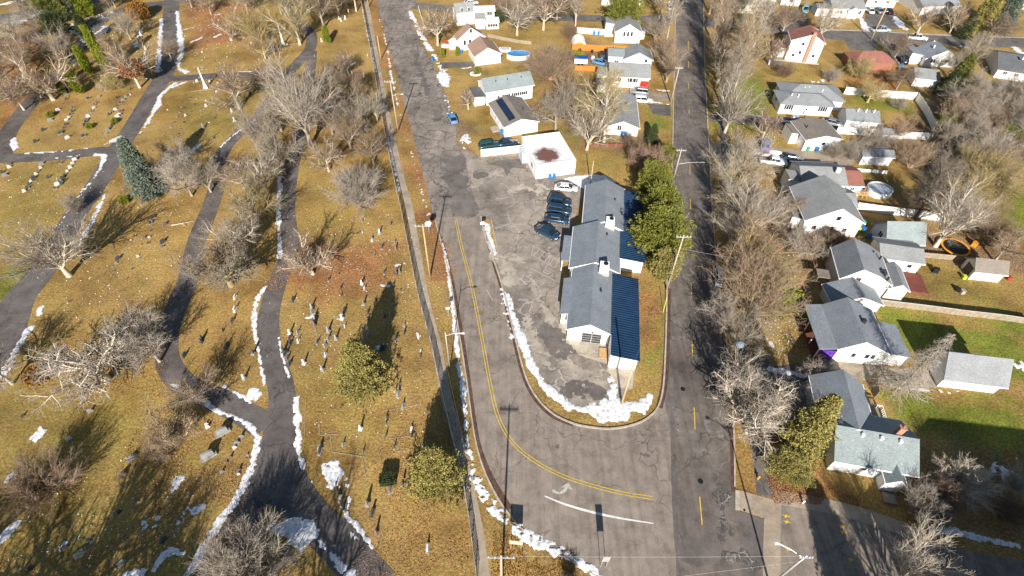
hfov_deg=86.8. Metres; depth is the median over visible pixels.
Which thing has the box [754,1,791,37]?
bare tree
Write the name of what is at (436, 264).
fallen leaves
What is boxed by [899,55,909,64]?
parked suv
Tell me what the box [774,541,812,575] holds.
street lamp
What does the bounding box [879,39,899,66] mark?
white edging
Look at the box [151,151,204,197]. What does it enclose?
bare tree
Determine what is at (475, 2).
parked car
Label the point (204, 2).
bare tree
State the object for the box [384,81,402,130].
utility pole
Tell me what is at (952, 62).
bare tree
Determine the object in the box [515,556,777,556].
overhead wire
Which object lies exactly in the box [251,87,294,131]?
bare tree
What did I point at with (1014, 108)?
bare tree
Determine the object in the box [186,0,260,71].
snow flecks
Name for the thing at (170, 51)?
bare tree
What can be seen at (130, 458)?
headstone
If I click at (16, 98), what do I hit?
bare tree
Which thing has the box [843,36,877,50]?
driveway
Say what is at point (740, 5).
bare tree
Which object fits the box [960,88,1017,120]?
bare shrub
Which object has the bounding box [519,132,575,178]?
office building
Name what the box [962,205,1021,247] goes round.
bare shrub
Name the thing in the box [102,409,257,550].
fallen leaves
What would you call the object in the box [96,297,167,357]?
bare tree
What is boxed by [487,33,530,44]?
picket fence
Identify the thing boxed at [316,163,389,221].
bare shrub
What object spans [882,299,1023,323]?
fence
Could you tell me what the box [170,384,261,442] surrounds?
snow patch
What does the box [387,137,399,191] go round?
snow patch
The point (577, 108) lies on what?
bare tree
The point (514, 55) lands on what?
swimming pool
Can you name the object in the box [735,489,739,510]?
kerb
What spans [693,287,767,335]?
bare tree
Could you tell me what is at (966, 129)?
bare tree
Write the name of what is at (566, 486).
road marking
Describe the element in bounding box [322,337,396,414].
evergreen tree
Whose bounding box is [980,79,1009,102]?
bare tree
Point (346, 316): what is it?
snow flecks
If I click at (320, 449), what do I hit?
headstone
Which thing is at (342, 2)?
bare tree
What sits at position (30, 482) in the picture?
bare shrub
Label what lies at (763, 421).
bare tree
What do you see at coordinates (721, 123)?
path
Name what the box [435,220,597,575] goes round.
kerb
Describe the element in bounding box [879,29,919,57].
bare tree
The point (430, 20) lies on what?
bare tree
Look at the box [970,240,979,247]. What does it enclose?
yard object
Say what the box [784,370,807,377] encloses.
snow patch
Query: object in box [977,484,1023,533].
bare shrub
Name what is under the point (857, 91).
vinyl fence
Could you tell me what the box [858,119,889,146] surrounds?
bare tree
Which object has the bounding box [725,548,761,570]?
pothole
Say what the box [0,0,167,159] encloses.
cemetery lane
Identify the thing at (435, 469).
evergreen tree
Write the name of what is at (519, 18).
bare tree
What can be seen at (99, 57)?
columnar evergreen
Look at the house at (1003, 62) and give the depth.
144.79 m
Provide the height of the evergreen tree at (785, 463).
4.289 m
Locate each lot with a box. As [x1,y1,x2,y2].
[459,146,634,406]
[781,505,1023,575]
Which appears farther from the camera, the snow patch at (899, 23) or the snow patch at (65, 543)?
the snow patch at (899, 23)
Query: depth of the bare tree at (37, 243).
86.04 m
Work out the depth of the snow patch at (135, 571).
60.16 m
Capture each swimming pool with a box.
[507,50,529,60]
[865,181,893,198]
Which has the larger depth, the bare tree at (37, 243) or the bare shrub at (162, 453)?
the bare tree at (37, 243)
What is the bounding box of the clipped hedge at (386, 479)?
[378,471,396,486]
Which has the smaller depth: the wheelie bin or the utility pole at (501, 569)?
the utility pole at (501, 569)
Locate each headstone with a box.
[26,565,35,571]
[59,545,68,552]
[65,436,72,442]
[73,548,87,560]
[116,559,125,567]
[117,471,126,479]
[126,454,136,462]
[159,536,167,543]
[181,351,187,358]
[200,449,217,462]
[215,426,230,438]
[229,317,234,324]
[282,350,288,357]
[284,548,291,557]
[317,446,322,455]
[364,500,370,506]
[369,507,375,517]
[388,485,392,494]
[425,543,429,553]
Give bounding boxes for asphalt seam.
[670,377,678,550]
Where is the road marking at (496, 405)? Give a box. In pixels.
[456,219,651,496]
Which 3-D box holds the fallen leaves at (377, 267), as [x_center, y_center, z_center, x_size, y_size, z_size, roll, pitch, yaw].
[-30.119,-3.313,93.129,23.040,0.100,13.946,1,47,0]
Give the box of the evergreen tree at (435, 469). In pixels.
[400,439,474,516]
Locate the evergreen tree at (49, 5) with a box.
[19,0,71,18]
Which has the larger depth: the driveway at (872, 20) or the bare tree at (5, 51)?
the driveway at (872, 20)
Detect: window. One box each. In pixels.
[784,105,793,109]
[818,107,827,111]
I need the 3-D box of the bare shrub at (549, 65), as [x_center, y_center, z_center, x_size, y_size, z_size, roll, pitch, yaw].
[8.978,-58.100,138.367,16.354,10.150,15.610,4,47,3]
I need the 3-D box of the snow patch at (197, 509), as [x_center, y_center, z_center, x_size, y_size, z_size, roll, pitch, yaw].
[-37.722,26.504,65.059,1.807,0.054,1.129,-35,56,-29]
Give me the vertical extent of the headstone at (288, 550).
0.730 m
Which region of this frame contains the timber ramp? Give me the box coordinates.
[599,348,606,358]
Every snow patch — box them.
[0,515,29,544]
[1,325,34,379]
[10,137,19,150]
[25,142,109,153]
[29,426,46,441]
[36,305,44,315]
[58,541,68,551]
[78,194,105,245]
[83,154,107,189]
[94,26,109,41]
[109,136,121,141]
[122,568,146,575]
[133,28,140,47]
[139,82,176,133]
[141,515,160,529]
[151,547,185,571]
[156,18,163,71]
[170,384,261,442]
[170,474,184,492]
[174,11,189,73]
[176,507,190,524]
[182,142,201,156]
[184,440,260,575]
[191,503,205,514]
[215,122,250,160]
[221,384,250,403]
[246,388,261,400]
[251,286,266,385]
[251,516,355,575]
[275,176,282,258]
[278,337,290,377]
[285,530,310,551]
[293,396,312,482]
[321,460,343,489]
[338,501,373,548]
[344,477,350,506]
[345,504,357,539]
[362,9,376,71]
[379,19,400,114]
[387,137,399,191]
[408,11,442,70]
[436,69,450,86]
[442,243,469,446]
[460,134,470,148]
[465,448,600,575]
[484,223,496,255]
[500,288,573,410]
[501,303,513,338]
[564,174,615,188]
[573,383,652,422]
[767,366,784,374]
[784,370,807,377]
[859,18,869,30]
[892,14,908,30]
[899,386,958,393]
[927,524,1020,548]
[991,462,1020,480]
[1011,47,1023,53]
[1013,361,1023,370]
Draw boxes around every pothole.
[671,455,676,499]
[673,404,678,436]
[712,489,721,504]
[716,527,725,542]
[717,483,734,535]
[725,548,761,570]
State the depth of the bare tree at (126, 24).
152.57 m
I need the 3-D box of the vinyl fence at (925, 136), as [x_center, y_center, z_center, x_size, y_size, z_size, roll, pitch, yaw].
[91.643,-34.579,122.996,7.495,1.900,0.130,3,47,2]
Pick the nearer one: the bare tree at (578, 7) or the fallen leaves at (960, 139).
the fallen leaves at (960, 139)
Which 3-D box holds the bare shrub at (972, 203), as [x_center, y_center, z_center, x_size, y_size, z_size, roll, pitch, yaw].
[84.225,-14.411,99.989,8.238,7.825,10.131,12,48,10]
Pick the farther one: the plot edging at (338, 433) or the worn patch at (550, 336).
the worn patch at (550, 336)
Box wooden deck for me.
[855,187,869,198]
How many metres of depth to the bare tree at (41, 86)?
128.10 m
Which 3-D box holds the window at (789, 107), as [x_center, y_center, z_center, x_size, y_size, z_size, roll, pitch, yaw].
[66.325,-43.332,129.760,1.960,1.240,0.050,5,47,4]
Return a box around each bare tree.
[0,15,24,43]
[0,31,39,75]
[0,35,19,69]
[0,47,81,100]
[0,58,14,95]
[0,71,32,110]
[0,210,103,285]
[0,340,20,391]
[7,0,45,33]
[8,0,27,10]
[9,20,50,57]
[13,318,140,421]
[30,21,71,56]
[93,25,130,52]
[93,34,161,87]
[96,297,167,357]
[99,0,120,7]
[104,0,139,39]
[112,311,174,378]
[134,393,204,454]
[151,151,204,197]
[153,36,180,58]
[153,135,195,170]
[157,359,223,414]
[158,204,259,292]
[170,152,222,192]
[190,0,215,13]
[191,203,261,261]
[200,54,256,114]
[205,13,244,41]
[207,151,254,192]
[218,0,275,43]
[218,168,287,221]
[226,91,273,147]
[232,0,254,11]
[236,145,285,196]
[239,27,275,58]
[242,61,283,93]
[246,117,306,170]
[249,0,318,44]
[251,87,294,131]
[256,33,344,146]
[264,70,318,102]
[266,0,294,14]
[277,226,338,278]
[289,0,339,25]
[302,134,346,174]
[303,65,339,96]
[309,96,349,134]
[318,75,366,113]
[319,104,366,148]
[321,55,348,80]
[322,0,349,13]
[331,48,357,75]
[335,66,367,95]
[337,90,379,136]
[347,126,388,163]
[348,85,387,121]
[411,2,459,45]
[458,88,477,109]
[491,0,518,20]
[501,0,542,35]
[519,0,532,14]
[524,0,572,30]
[525,82,576,131]
[546,0,571,18]
[553,71,584,93]
[555,87,596,119]
[567,93,623,150]
[568,0,585,25]
[570,62,637,142]
[642,13,673,42]
[644,22,679,60]
[649,42,695,82]
[652,0,669,18]
[658,0,687,39]
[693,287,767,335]
[700,126,781,188]
[703,347,825,465]
[705,26,761,82]
[705,201,758,248]
[706,0,741,39]
[707,155,778,221]
[708,0,736,51]
[711,58,773,133]
[711,306,779,362]
[712,36,759,105]
[712,166,800,231]
[717,14,774,88]
[717,235,787,294]
[717,341,789,419]
[719,0,755,30]
[720,33,764,69]
[722,206,810,274]
[723,127,777,167]
[729,5,768,79]
[730,231,805,278]
[740,0,773,25]
[740,0,781,51]
[750,107,788,137]
[752,180,799,212]
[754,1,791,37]
[758,32,793,66]
[761,368,824,425]
[768,204,810,242]
[771,375,843,424]
[773,0,810,33]
[782,221,836,260]
[797,355,838,378]
[801,224,840,257]
[813,0,853,33]
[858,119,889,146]
[859,76,894,102]
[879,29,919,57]
[882,509,978,575]
[885,64,922,89]
[887,113,921,136]
[902,183,948,211]
[904,1,942,31]
[908,144,970,219]
[920,165,1004,247]
[932,111,985,152]
[935,136,980,162]
[936,76,984,113]
[940,48,977,75]
[941,0,976,25]
[941,137,989,164]
[941,155,979,184]
[942,0,978,33]
[947,167,1004,206]
[948,161,979,189]
[952,134,1012,180]
[953,119,986,140]
[954,93,1005,126]
[955,176,1000,199]
[957,32,993,64]
[960,108,1010,141]
[961,66,1001,101]
[962,86,981,103]
[964,31,996,51]
[966,158,1023,202]
[970,142,1023,176]
[972,153,1023,181]
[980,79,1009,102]
[983,75,1013,96]
[984,11,1023,42]
[985,121,1017,142]
[988,222,1023,268]
[991,92,1013,116]
[996,104,1022,124]
[997,135,1023,161]
[999,90,1021,110]
[1001,89,1023,112]
[1007,96,1023,122]
[1007,133,1023,163]
[1011,77,1023,100]
[1014,112,1023,124]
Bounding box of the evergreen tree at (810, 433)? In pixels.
[770,393,843,472]
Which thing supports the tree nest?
attached to the bare tree at (750, 333)
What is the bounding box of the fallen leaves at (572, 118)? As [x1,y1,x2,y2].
[543,72,605,152]
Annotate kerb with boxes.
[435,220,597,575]
[480,216,667,429]
[480,218,497,258]
[666,6,675,283]
[703,0,721,306]
[722,312,735,485]
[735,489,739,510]
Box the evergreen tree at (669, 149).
[658,142,678,165]
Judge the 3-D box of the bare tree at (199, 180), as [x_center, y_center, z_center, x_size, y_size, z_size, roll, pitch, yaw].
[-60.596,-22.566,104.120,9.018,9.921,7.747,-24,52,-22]
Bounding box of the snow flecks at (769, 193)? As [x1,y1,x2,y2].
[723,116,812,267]
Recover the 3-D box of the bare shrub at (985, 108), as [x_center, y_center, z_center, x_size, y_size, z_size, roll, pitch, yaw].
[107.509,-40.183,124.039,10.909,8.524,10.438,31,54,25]
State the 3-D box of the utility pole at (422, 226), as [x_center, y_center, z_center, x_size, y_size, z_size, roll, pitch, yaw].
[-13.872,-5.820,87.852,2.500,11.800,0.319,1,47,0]
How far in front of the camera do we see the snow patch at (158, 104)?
130.90 m
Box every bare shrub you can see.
[0,441,92,522]
[51,191,86,216]
[92,67,123,90]
[133,427,181,466]
[145,145,187,181]
[182,507,307,575]
[194,507,264,574]
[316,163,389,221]
[517,41,576,83]
[559,20,580,38]
[561,48,577,64]
[619,131,635,145]
[623,144,653,168]
[626,140,645,157]
[628,140,675,172]
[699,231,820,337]
[774,59,799,78]
[778,196,812,220]
[819,218,854,254]
[820,138,845,158]
[823,64,844,81]
[835,132,875,160]
[845,51,877,79]
[865,129,899,148]
[885,130,929,164]
[890,95,910,110]
[897,139,949,167]
[899,469,962,535]
[925,452,1005,516]
[925,472,982,525]
[935,92,987,125]
[944,184,995,226]
[954,121,1022,165]
[957,93,1005,125]
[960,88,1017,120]
[961,145,1023,206]
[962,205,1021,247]
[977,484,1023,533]
[978,116,1009,143]
[986,99,1022,125]
[990,114,1023,133]
[991,68,1023,98]
[991,150,1023,183]
[997,457,1023,498]
[1002,114,1023,128]
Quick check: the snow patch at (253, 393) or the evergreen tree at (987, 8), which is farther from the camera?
the evergreen tree at (987, 8)
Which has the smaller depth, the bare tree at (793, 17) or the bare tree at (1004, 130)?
the bare tree at (1004, 130)
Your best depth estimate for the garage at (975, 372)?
75.81 m
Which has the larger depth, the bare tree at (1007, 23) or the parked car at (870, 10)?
the parked car at (870, 10)
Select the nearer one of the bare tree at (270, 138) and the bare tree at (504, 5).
the bare tree at (270, 138)
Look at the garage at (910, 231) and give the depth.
95.99 m
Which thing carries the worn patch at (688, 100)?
on the street at (703, 450)
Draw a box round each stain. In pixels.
[471,170,503,190]
[488,250,519,286]
[495,216,526,229]
[507,184,543,195]
[509,252,537,295]
[521,317,550,367]
[535,183,553,212]
[535,297,557,327]
[555,358,606,389]
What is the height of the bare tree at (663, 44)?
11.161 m
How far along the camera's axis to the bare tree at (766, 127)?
120.28 m
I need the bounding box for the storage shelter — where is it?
[571,34,585,43]
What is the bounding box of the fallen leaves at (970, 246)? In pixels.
[926,225,1023,274]
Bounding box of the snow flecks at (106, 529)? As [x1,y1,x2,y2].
[2,447,209,574]
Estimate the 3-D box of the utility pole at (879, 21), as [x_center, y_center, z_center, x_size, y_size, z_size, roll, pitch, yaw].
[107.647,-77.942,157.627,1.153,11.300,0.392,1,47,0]
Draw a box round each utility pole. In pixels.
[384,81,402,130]
[415,224,430,277]
[487,555,514,575]
[620,362,634,404]
[665,235,690,290]
[670,66,682,102]
[674,149,703,177]
[870,0,890,39]
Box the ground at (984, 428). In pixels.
[0,0,1023,575]
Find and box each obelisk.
[197,67,207,88]
[278,25,285,44]
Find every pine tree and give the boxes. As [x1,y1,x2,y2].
[625,198,697,264]
[631,157,680,196]
[636,179,685,214]
[645,243,684,284]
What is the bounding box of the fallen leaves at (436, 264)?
[413,211,455,281]
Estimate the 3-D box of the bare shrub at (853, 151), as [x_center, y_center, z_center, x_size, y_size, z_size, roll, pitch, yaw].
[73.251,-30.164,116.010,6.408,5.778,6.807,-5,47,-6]
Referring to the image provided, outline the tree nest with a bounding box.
[735,340,743,347]
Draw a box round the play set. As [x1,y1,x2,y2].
[441,40,448,47]
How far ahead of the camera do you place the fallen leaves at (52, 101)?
131.21 m
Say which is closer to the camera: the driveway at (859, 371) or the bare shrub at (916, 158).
the driveway at (859, 371)
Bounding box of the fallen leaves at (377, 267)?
[265,241,407,298]
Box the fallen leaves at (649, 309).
[639,297,663,322]
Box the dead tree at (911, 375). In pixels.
[866,333,955,416]
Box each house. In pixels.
[448,23,485,50]
[452,1,474,25]
[468,71,534,105]
[473,5,499,28]
[488,95,538,136]
[596,62,650,87]
[596,90,639,135]
[600,0,639,4]
[604,13,644,42]
[606,43,653,66]
[729,0,773,13]
[772,81,845,115]
[777,25,825,64]
[778,0,800,5]
[780,161,864,195]
[781,111,843,150]
[785,175,865,236]
[799,297,911,365]
[804,369,919,504]
[810,0,866,18]
[813,237,928,301]
[841,51,896,69]
[864,0,897,7]
[896,0,960,14]
[896,37,957,66]
[985,49,1023,81]
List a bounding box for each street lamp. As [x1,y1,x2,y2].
[445,332,464,369]
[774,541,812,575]
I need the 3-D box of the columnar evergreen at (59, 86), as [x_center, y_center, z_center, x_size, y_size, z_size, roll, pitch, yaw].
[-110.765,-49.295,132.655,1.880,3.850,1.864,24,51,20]
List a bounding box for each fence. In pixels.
[361,2,476,575]
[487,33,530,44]
[572,44,612,51]
[575,66,596,70]
[589,143,627,146]
[836,126,875,135]
[843,87,917,99]
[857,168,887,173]
[858,202,940,220]
[871,371,879,397]
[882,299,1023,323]
[897,132,933,139]
[915,93,936,129]
[925,253,967,261]
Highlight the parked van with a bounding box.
[801,3,808,13]
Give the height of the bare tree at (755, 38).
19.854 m
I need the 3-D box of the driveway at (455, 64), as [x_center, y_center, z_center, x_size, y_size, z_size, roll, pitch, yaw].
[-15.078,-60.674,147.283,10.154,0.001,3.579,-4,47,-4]
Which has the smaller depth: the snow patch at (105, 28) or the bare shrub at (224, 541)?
the bare shrub at (224, 541)
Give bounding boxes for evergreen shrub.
[45,111,53,117]
[85,122,94,128]
[110,117,117,123]
[118,195,131,203]
[473,66,480,73]
[494,7,512,22]
[569,49,584,55]
[737,277,813,320]
[935,113,961,131]
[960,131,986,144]
[990,122,1023,146]
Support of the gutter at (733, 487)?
on the street at (703, 450)
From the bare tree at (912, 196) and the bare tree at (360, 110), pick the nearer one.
the bare tree at (912, 196)
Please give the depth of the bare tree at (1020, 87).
130.70 m
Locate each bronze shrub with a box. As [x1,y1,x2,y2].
[20,364,50,386]
[124,0,151,20]
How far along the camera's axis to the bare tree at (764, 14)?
142.47 m
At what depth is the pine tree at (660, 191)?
96.60 m
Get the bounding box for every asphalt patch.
[488,159,525,175]
[680,534,722,566]
[737,511,763,575]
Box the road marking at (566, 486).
[552,482,571,493]
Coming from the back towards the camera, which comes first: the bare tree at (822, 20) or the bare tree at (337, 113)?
the bare tree at (822, 20)
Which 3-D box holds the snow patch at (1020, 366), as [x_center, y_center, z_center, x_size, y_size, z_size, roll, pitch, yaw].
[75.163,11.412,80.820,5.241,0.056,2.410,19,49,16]
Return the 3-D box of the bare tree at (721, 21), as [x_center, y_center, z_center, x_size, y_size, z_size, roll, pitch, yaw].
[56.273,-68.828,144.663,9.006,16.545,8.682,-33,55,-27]
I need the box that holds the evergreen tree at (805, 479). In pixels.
[787,457,816,490]
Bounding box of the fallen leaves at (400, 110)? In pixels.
[369,7,429,185]
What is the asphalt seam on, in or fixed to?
on the street at (703, 450)
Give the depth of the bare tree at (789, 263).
86.77 m
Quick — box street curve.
[434,216,676,575]
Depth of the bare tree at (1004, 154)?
107.81 m
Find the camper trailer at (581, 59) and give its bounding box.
[574,55,587,65]
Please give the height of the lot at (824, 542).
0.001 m
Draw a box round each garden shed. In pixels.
[597,78,605,92]
[856,147,895,165]
[874,127,899,142]
[960,257,1009,282]
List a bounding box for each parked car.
[447,112,457,124]
[463,0,477,4]
[497,138,518,146]
[534,224,560,240]
[544,213,569,224]
[554,182,577,192]
[591,58,607,66]
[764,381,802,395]
[780,153,803,161]
[822,117,843,127]
[866,7,874,13]
[873,7,883,13]
[883,7,893,14]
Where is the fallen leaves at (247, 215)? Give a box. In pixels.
[167,152,309,294]
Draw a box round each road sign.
[509,540,522,544]
[600,556,610,566]
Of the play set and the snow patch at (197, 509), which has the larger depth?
the play set
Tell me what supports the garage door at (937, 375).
in the garage at (975, 372)
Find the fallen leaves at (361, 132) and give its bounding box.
[304,63,401,184]
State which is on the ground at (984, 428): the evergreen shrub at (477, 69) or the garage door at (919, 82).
the evergreen shrub at (477, 69)
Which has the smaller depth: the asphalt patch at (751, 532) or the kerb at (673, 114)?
the asphalt patch at (751, 532)
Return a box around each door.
[561,315,566,323]
[581,332,601,343]
[883,483,898,491]
[913,79,925,86]
[923,80,936,87]
[928,357,943,382]
[962,262,973,275]
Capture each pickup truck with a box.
[759,155,787,167]
[781,115,801,123]
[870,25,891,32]
[907,32,926,40]
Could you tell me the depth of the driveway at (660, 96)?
136.33 m
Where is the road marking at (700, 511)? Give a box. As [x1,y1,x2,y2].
[699,497,702,524]
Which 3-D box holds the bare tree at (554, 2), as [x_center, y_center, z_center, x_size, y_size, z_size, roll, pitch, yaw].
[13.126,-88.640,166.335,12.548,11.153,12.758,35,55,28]
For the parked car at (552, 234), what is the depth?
98.71 m
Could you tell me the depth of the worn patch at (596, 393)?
76.95 m
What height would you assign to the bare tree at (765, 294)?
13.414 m
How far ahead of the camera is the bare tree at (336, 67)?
135.56 m
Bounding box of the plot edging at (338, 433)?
[299,398,418,476]
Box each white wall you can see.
[481,145,522,156]
[577,27,604,34]
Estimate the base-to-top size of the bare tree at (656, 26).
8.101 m
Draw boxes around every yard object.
[932,266,940,273]
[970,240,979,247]
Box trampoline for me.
[941,238,970,255]
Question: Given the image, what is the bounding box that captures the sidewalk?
[364,0,489,575]
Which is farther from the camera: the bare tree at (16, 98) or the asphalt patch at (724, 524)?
the bare tree at (16, 98)
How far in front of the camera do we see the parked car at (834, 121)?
126.63 m
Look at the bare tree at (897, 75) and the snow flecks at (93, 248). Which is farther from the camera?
the bare tree at (897, 75)
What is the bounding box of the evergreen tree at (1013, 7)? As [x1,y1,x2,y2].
[995,0,1023,35]
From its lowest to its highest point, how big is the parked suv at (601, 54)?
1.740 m
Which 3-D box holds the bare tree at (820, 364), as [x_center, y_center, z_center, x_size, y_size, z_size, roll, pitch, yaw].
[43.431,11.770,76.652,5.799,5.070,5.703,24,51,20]
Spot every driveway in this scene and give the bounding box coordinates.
[439,61,474,67]
[647,92,670,100]
[649,104,670,115]
[709,114,834,127]
[710,142,855,164]
[765,58,784,65]
[767,360,830,404]
[790,9,807,27]
[830,361,936,387]
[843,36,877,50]
[865,11,897,28]
[884,40,899,62]
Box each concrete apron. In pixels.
[558,324,606,363]
[608,367,633,389]
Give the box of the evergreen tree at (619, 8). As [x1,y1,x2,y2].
[600,0,651,24]
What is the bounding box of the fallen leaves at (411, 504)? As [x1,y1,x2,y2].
[346,408,475,575]
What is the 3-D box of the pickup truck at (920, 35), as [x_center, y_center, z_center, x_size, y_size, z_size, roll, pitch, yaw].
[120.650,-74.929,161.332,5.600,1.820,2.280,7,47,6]
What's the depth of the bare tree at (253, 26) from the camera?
148.18 m
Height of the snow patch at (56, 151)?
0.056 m
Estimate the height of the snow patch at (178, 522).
0.054 m
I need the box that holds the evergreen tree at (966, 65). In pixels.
[935,52,977,95]
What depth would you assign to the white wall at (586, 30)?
161.62 m
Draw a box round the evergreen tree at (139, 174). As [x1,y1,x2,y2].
[115,135,169,202]
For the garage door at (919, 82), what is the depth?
140.68 m
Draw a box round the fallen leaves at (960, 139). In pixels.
[917,93,1022,211]
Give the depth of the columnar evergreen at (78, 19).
150.62 m
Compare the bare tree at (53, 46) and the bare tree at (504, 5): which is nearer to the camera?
the bare tree at (53, 46)
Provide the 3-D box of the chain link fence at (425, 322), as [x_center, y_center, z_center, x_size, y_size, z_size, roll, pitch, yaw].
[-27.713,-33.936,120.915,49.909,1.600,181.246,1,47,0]
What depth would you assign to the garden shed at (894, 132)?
121.11 m
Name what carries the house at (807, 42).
on the ground at (984, 428)
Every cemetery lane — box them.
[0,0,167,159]
[0,0,178,363]
[0,146,117,162]
[153,97,273,437]
[160,0,316,81]
[193,442,268,575]
[257,51,393,575]
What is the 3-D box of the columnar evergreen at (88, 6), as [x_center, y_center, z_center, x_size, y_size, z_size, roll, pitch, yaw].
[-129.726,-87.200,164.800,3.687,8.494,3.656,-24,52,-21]
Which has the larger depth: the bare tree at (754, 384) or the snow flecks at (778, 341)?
the snow flecks at (778, 341)
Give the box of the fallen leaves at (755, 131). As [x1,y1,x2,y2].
[703,37,825,269]
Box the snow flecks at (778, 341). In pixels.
[760,319,796,357]
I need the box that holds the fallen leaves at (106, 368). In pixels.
[10,331,176,397]
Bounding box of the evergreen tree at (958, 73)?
[932,70,963,100]
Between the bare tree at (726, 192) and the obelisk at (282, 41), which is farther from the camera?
the obelisk at (282, 41)
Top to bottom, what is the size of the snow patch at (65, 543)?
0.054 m
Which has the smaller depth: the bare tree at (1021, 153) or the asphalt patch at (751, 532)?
the asphalt patch at (751, 532)
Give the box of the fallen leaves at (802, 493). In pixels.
[765,474,859,504]
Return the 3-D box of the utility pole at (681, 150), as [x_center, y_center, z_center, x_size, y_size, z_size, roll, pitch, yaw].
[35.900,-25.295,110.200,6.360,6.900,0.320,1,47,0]
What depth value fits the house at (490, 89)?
131.61 m
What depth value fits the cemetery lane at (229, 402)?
84.12 m
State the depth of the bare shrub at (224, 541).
59.78 m
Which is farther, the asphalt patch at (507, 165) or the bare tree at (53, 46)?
the bare tree at (53, 46)
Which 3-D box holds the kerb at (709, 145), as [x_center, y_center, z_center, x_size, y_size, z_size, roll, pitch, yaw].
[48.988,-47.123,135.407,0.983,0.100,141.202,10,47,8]
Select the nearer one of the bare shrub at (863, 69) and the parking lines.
the parking lines
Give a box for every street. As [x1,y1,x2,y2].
[377,0,479,217]
[410,2,674,22]
[665,0,741,575]
[704,17,1023,47]
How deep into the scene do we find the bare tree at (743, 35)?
130.52 m
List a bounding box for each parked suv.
[478,139,498,149]
[547,193,571,206]
[547,202,571,215]
[598,50,605,59]
[630,86,648,94]
[635,94,652,104]
[713,266,726,287]
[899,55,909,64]
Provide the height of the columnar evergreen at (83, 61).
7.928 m
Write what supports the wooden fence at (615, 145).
on the ground at (984, 428)
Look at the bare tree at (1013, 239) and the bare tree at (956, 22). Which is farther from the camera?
the bare tree at (956, 22)
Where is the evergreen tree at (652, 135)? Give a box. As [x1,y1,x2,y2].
[643,123,659,145]
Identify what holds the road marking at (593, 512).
on the street curve
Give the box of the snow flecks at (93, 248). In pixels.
[6,171,179,318]
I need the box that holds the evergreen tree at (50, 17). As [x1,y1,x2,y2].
[33,9,72,39]
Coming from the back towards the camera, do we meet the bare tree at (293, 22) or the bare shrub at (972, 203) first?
the bare tree at (293, 22)
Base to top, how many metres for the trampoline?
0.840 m
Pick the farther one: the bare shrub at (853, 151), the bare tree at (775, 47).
the bare tree at (775, 47)
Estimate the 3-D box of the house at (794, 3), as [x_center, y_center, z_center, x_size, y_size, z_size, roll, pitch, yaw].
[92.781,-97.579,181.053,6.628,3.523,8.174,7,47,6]
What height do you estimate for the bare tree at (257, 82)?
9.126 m
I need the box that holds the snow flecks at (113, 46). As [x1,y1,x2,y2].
[73,15,159,79]
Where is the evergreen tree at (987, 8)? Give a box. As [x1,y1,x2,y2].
[957,0,1004,38]
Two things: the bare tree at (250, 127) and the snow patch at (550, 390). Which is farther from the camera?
the bare tree at (250, 127)
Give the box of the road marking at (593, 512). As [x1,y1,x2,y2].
[545,496,652,523]
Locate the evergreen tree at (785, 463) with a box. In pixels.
[758,438,811,484]
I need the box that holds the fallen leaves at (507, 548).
[492,531,575,575]
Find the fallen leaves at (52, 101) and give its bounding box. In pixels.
[0,39,113,151]
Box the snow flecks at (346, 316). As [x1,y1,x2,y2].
[260,209,445,447]
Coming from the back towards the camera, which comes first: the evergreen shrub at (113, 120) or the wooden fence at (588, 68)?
the wooden fence at (588, 68)
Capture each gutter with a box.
[439,236,511,510]
[480,221,572,425]
[656,287,670,408]
[720,310,735,492]
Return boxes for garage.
[466,36,501,65]
[819,277,884,312]
[837,107,880,128]
[869,221,926,245]
[906,66,940,87]
[925,349,1013,392]
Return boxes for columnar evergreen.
[56,81,66,93]
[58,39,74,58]
[61,67,84,93]
[62,57,75,74]
[68,0,86,17]
[71,44,94,73]
[72,13,94,41]
[78,24,102,69]
[80,0,95,15]
[92,47,114,78]
[321,26,330,43]
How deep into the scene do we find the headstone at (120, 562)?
60.57 m
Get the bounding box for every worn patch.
[407,37,440,116]
[437,154,478,218]
[473,171,488,178]
[537,322,577,359]
[560,380,606,400]
[681,87,697,143]
[691,189,708,229]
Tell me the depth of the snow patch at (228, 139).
120.51 m
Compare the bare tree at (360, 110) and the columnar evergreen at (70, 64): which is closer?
the bare tree at (360, 110)
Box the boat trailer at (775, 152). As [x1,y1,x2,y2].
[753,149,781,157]
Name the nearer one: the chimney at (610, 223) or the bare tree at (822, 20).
the chimney at (610, 223)
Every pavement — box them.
[739,490,775,517]
[751,357,773,496]
[763,498,780,575]
[775,490,921,541]
[816,29,1023,37]
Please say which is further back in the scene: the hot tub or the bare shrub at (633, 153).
the hot tub
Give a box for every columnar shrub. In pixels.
[440,47,444,56]
[455,46,459,55]
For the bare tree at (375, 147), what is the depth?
111.82 m
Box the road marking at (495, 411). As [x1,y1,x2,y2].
[455,221,651,499]
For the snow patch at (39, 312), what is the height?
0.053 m
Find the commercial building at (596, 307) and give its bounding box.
[560,179,644,369]
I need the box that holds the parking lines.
[486,246,592,400]
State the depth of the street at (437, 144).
132.01 m
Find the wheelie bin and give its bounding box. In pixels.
[865,233,872,238]
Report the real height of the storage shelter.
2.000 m
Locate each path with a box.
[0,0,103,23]
[0,0,197,40]
[717,32,726,127]
[720,128,750,358]
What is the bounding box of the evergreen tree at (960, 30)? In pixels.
[952,12,978,39]
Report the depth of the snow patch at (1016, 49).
157.32 m
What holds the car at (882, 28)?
on the cross street at (941, 40)
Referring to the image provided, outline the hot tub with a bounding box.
[499,47,510,51]
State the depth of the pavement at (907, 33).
165.41 m
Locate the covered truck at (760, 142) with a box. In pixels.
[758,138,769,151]

